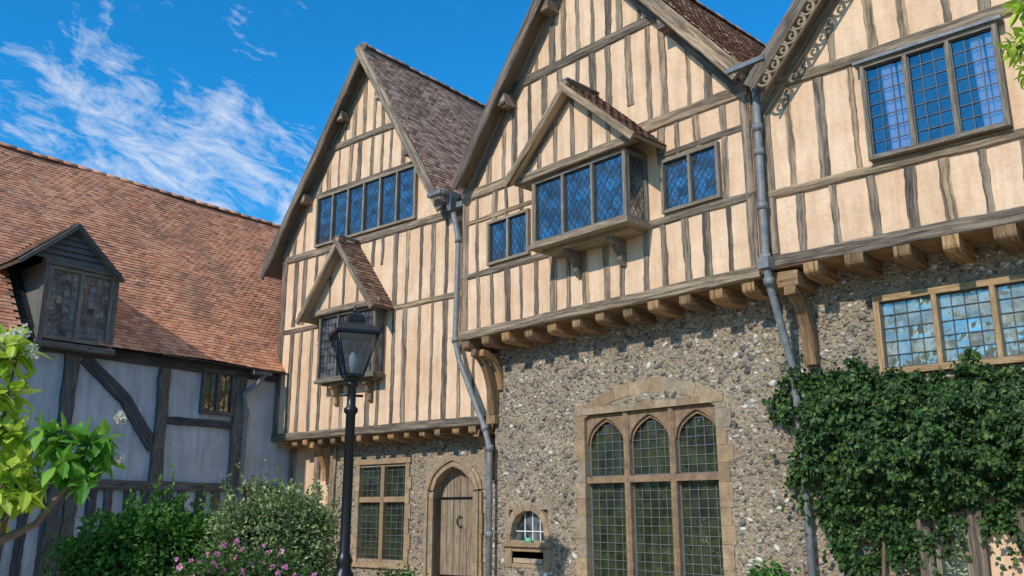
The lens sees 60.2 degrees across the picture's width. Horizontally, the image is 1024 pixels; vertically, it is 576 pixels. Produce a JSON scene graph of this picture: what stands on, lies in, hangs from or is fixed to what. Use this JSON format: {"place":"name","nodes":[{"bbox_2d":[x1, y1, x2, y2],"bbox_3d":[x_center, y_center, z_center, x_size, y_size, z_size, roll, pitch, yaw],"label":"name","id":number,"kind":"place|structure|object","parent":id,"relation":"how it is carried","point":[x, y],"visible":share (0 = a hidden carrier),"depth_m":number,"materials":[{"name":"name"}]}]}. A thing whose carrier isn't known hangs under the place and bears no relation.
{"place":"outdoors","nodes":[
{"label":"outdoors","id":0,"kind":"place"},
{"bbox_2d":[0,0,792,224],"label":"sky","id":1,"kind":"structure","parent":0,"point":[227,104],"materials":[{"name":"blue"}]},
{"label":"path","id":2,"kind":"structure","parent":0,"visible":0},
{"bbox_2d":[0,323,126,546],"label":"flowering tree","id":3,"kind":"object","parent":2,"relation":"on","point":[78,474],"visible":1,"depth_m":4.50,"materials":[{"name":"green plant"}]},
{"bbox_2d":[36,463,240,575],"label":"green shrub","id":4,"kind":"object","parent":2,"relation":"on","point":[109,547],"visible":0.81,"depth_m":12.01,"materials":[{"name":"green plant"}]},
{"bbox_2d":[167,503,318,575],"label":"flowering shrub","id":5,"kind":"object","parent":2,"relation":"on","point":[221,564],"visible":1,"depth_m":10.00,"materials":[{"name":"green plant"}]},
{"bbox_2d":[193,459,340,575],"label":"variegated shrub","id":6,"kind":"object","parent":2,"relation":"on","point":[304,522],"visible":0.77,"depth_m":11.47,"materials":[{"name":"green plant"}]},
{"bbox_2d":[328,305,381,575],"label":"street lamp","id":7,"kind":"object","parent":2,"relation":"on","point":[354,326],"visible":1,"depth_m":10.59,"materials":[{"name":"black metal"}]},
{"bbox_2d":[376,563,428,575],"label":"plant","id":8,"kind":"object","parent":2,"relation":"on","point":[388,573],"visible":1,"depth_m":12.59,"materials":[{"name":"green plant"}]},
{"bbox_2d":[746,556,800,575],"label":"plant","id":9,"kind":"object","parent":2,"relation":"on","point":[753,571],"visible":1,"depth_m":9.68,"materials":[{"name":"green plant"}]},
{"bbox_2d":[995,0,1023,89],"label":"leafy tree","id":10,"kind":"object","parent":2,"relation":"on","point":[1013,50],"visible":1,"depth_m":5.80,"materials":[{"name":"green plant"}]},
{"bbox_3d":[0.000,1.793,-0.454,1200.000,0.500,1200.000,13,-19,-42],"label":"ground","id":11,"kind":"structure","parent":0,"visible":0},
{"bbox_2d":[0,142,289,575],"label":"tiled cottage","id":12,"kind":"structure","parent":11,"relation":"on","point":[153,313],"depth_m":17.27,"materials":[{"name":"tile"}]},
{"bbox_2d":[42,265,114,346],"bbox_3d":[-7.631,0.330,15.572,0.090,1.279,1.150,-11,-18,38],"label":"dormer window","id":13,"kind":"structure","parent":12,"relation":"in","point":[79,303],"depth_m":15.57,"materials":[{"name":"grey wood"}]},
{"bbox_2d":[198,367,236,416],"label":"window","id":14,"kind":"structure","parent":12,"relation":"in","point":[217,392],"depth_m":17.66,"materials":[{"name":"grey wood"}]},
{"bbox_2d":[258,42,494,575],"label":"timber framed house","id":15,"kind":"structure","parent":11,"relation":"on","point":[366,228],"depth_m":17.22,"materials":[{"name":"beige paint"}]},
{"bbox_2d":[318,319,321,378],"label":"oriel window","id":16,"kind":"structure","parent":15,"relation":"in","point":[321,319],"depth_m":17.69,"materials":[{"name":"brown wood"}]},
{"bbox_2d":[316,306,378,379],"bbox_3d":[-3.216,1.095,17.213,1.683,1.288,0.090,-12,-18,38],"label":"oriel window","id":17,"kind":"structure","parent":15,"relation":"in","point":[328,368],"depth_m":17.31,"materials":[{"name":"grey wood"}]},
{"bbox_2d":[314,164,418,247],"bbox_3d":[-3.013,-1.639,18.023,3.059,1.131,0.090,-12,-18,38],"label":"window","id":18,"kind":"structure","parent":15,"relation":"in","point":[401,202],"depth_m":17.94,"materials":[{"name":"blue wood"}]},
{"bbox_2d":[371,307,386,373],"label":"oriel window","id":19,"kind":"structure","parent":15,"relation":"in","point":[381,346],"depth_m":16.80,"materials":[{"name":"brown wood"}]},
{"bbox_2d":[351,457,411,569],"bbox_3d":[-2.449,4.272,16.823,1.623,2.009,0.210,-12,-18,38],"label":"window","id":20,"kind":"structure","parent":15,"relation":"in","point":[389,537],"depth_m":16.85,"materials":[{"name":"glass"}]},
{"bbox_2d":[440,468,474,575],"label":"door","id":21,"kind":"structure","parent":15,"relation":"in","point":[456,506],"depth_m":15.73,"materials":[{"name":"brown wood"}]},
{"bbox_2d":[427,0,816,575],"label":"timber framed house","id":22,"kind":"structure","parent":11,"relation":"on","point":[623,336],"depth_m":12.51,"materials":[{"name":"beige paint"}]},
{"bbox_2d":[486,208,530,266],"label":"window","id":23,"kind":"structure","parent":22,"relation":"in","point":[513,244],"depth_m":14.22,"materials":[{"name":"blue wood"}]},
{"bbox_2d":[502,504,552,569],"bbox_3d":[0.282,3.820,13.642,0.220,0.954,1.058,13,-19,-42],"label":"niche window","id":24,"kind":"structure","parent":22,"relation":"in","point":[527,520],"depth_m":13.66,"materials":[{"name":"stone"}]},
{"bbox_2d":[524,537,531,541],"bbox_3d":[0.245,3.853,13.521,0.013,0.069,0.150,13,-19,-42],"label":"notice","id":25,"kind":"object","parent":22,"relation":"attached to","point":[526,539],"visible":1,"depth_m":13.52,"materials":[{"name":"green paper"}]},
{"bbox_2d":[534,184,535,240],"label":"oriel window","id":26,"kind":"structure","parent":22,"relation":"in","point":[534,184],"depth_m":13.20,"materials":[{"name":"brown wood"}]},
{"bbox_2d":[532,147,630,243],"bbox_3d":[0.948,-1.266,12.608,0.090,1.000,1.807,13,-19,-42],"label":"oriel window","id":27,"kind":"structure","parent":22,"relation":"in","point":[580,187],"depth_m":12.57,"materials":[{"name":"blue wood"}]},
{"bbox_2d":[621,148,649,222],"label":"oriel window","id":28,"kind":"structure","parent":22,"relation":"in","point":[638,165],"depth_m":12.17,"materials":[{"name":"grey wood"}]},
{"bbox_2d":[587,403,723,575],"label":"window","id":29,"kind":"structure","parent":22,"relation":"in","point":[669,485],"depth_m":12.13,"materials":[{"name":"glass"}]},
{"bbox_2d":[659,141,722,214],"bbox_3d":[2.373,-1.450,11.737,0.090,0.770,0.929,13,-19,-42],"label":"window","id":30,"kind":"structure","parent":22,"relation":"in","point":[687,177],"depth_m":11.72,"materials":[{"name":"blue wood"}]},
{"bbox_2d":[744,0,1023,575],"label":"timber framed house","id":31,"kind":"structure","parent":11,"relation":"on","point":[893,139],"depth_m":9.93,"materials":[{"name":"beige paint"}]},
{"bbox_2d":[762,348,1023,575],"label":"climbing ivy","id":32,"kind":"object","parent":31,"relation":"attached to","point":[894,439],"visible":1,"depth_m":9.46,"materials":[{"name":"green plant"}]},
{"bbox_2d":[859,21,1013,162],"bbox_3d":[4.599,-2.120,9.688,1.443,1.182,0.118,-12,-19,40],"label":"window","id":33,"kind":"structure","parent":31,"relation":"in","point":[953,88],"depth_m":9.68,"materials":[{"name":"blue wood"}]},
{"bbox_2d":[872,274,1023,374],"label":"window","id":34,"kind":"structure","parent":31,"relation":"in","point":[927,329],"depth_m":9.67,"materials":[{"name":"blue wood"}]},
{"bbox_2d":[932,512,973,575],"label":"window","id":35,"kind":"structure","parent":31,"relation":"in","point":[958,566],"depth_m":9.21,"materials":[{"name":"green wood"}]}
]}

